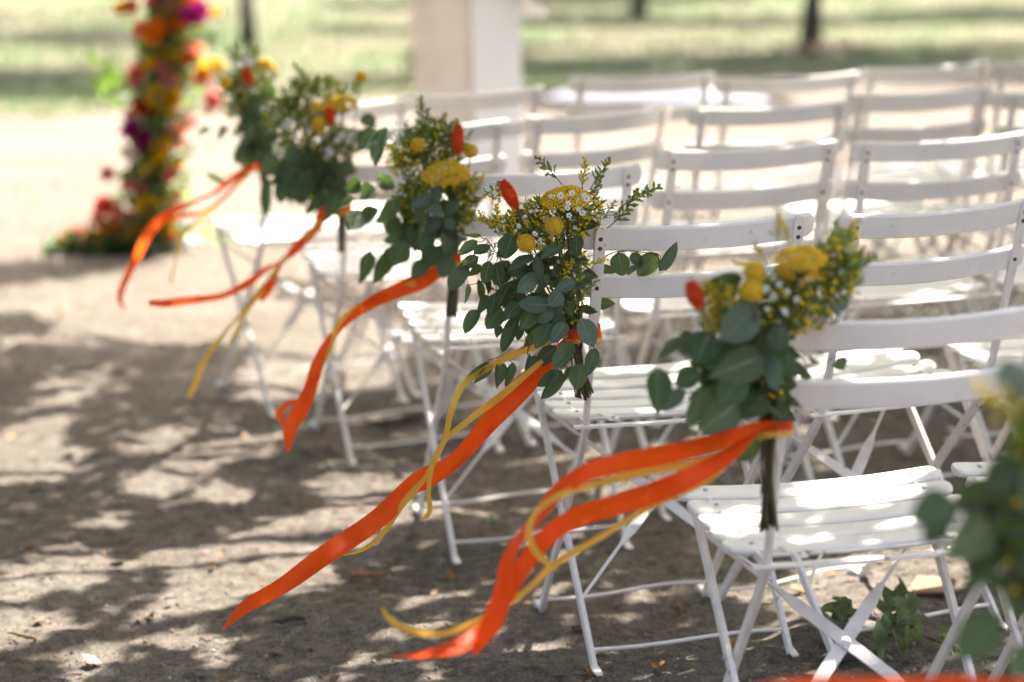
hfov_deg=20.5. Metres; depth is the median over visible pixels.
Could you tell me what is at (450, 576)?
fallen leaf
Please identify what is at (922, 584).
cardboard scrap
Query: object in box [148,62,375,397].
bouquet
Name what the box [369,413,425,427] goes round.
bark piece
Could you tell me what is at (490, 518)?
fallen leaf
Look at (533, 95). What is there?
folding chair
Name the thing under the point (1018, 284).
folding chair
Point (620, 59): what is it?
lawn
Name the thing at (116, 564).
dark stick
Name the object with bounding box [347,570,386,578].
bark piece
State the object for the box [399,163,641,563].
folding chair
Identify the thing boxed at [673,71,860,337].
folding chair
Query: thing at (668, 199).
folding chair
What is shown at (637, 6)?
lawn tree
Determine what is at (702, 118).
folding chair
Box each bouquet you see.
[117,39,279,309]
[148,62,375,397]
[221,156,677,630]
[276,94,487,452]
[381,211,878,657]
[778,359,1023,681]
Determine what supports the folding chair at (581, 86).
on the sand ground at (52, 183)
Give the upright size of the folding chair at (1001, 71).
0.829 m
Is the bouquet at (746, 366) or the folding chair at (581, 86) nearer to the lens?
the bouquet at (746, 366)
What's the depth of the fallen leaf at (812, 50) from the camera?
18.75 m
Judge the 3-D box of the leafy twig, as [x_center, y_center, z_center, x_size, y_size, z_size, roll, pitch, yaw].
[0.686,0.505,5.206,0.204,0.115,0.278,-10,14,-42]
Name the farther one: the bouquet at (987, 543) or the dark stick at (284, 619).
the dark stick at (284, 619)
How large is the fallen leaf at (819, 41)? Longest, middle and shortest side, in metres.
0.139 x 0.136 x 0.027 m
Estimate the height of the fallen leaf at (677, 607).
0.026 m
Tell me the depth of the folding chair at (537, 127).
6.97 m
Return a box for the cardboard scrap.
[908,575,957,593]
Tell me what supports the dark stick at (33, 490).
on the sand ground at (52, 183)
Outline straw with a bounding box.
[9,631,36,640]
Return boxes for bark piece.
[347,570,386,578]
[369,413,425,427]
[819,649,885,663]
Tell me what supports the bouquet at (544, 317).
on the folding chair at (619, 393)
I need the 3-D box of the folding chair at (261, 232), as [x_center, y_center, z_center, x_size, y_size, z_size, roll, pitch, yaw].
[-0.555,-0.251,7.629,0.429,0.829,0.562,-6,11,-25]
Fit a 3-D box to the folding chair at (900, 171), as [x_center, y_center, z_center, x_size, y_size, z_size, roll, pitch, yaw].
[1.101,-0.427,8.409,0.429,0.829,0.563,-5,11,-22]
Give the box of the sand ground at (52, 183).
[0,73,1023,681]
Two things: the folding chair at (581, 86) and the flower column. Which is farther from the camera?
the flower column
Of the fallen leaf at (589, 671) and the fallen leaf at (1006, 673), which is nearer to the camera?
the fallen leaf at (1006, 673)
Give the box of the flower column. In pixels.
[41,0,229,255]
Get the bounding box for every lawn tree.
[239,0,258,49]
[630,0,646,16]
[798,0,821,47]
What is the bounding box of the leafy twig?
[818,577,955,659]
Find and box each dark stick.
[28,487,43,493]
[109,561,123,567]
[272,616,304,623]
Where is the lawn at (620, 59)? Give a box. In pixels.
[0,0,1023,114]
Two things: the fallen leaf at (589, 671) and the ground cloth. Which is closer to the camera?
the fallen leaf at (589, 671)
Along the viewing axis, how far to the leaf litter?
5.76 m
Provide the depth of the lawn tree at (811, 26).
19.56 m
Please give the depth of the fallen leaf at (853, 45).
19.02 m
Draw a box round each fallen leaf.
[144,611,154,617]
[445,570,458,580]
[484,514,498,523]
[584,665,593,675]
[651,660,666,670]
[670,601,687,615]
[801,42,818,53]
[808,45,824,54]
[810,38,827,42]
[810,47,823,53]
[835,40,853,48]
[841,43,857,47]
[987,664,1010,676]
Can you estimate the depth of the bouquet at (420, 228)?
5.64 m
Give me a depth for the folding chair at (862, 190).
6.24 m
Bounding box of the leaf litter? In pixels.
[0,311,997,681]
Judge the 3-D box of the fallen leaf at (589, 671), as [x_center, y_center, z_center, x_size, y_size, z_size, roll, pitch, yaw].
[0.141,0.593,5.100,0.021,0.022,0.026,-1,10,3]
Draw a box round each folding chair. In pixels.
[207,97,411,416]
[300,119,508,464]
[341,85,543,396]
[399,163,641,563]
[445,105,670,445]
[521,212,813,675]
[549,71,714,348]
[598,139,838,520]
[633,100,849,431]
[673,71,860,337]
[678,305,1023,681]
[705,198,1023,651]
[772,85,992,370]
[782,131,1023,477]
[789,60,989,319]
[930,62,1023,316]
[932,92,1023,405]
[933,335,1023,557]
[945,251,1023,447]
[951,462,1023,677]
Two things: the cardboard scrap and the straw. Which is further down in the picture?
the straw
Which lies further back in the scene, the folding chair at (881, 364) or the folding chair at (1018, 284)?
the folding chair at (1018, 284)
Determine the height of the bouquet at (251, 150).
0.665 m
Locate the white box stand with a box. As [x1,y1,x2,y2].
[412,0,546,173]
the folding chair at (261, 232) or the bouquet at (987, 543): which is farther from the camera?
the folding chair at (261, 232)
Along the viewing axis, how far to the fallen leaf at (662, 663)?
5.11 m
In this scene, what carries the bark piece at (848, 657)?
on the sand ground at (52, 183)
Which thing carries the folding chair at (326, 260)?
on the sand ground at (52, 183)
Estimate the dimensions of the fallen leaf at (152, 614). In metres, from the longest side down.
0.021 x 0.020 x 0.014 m
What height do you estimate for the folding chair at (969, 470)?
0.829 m
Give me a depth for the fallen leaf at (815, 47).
18.74 m
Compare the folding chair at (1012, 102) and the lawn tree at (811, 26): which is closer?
the folding chair at (1012, 102)
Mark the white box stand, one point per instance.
(466, 46)
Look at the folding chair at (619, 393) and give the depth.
5.13 m
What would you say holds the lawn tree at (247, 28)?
on the lawn at (620, 59)
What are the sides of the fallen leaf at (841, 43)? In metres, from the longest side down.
0.153 x 0.150 x 0.030 m
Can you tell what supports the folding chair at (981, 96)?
on the sand ground at (52, 183)
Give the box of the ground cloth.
[544,86,773,103]
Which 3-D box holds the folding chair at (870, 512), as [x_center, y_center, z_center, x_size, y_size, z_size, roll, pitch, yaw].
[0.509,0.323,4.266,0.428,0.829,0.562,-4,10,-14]

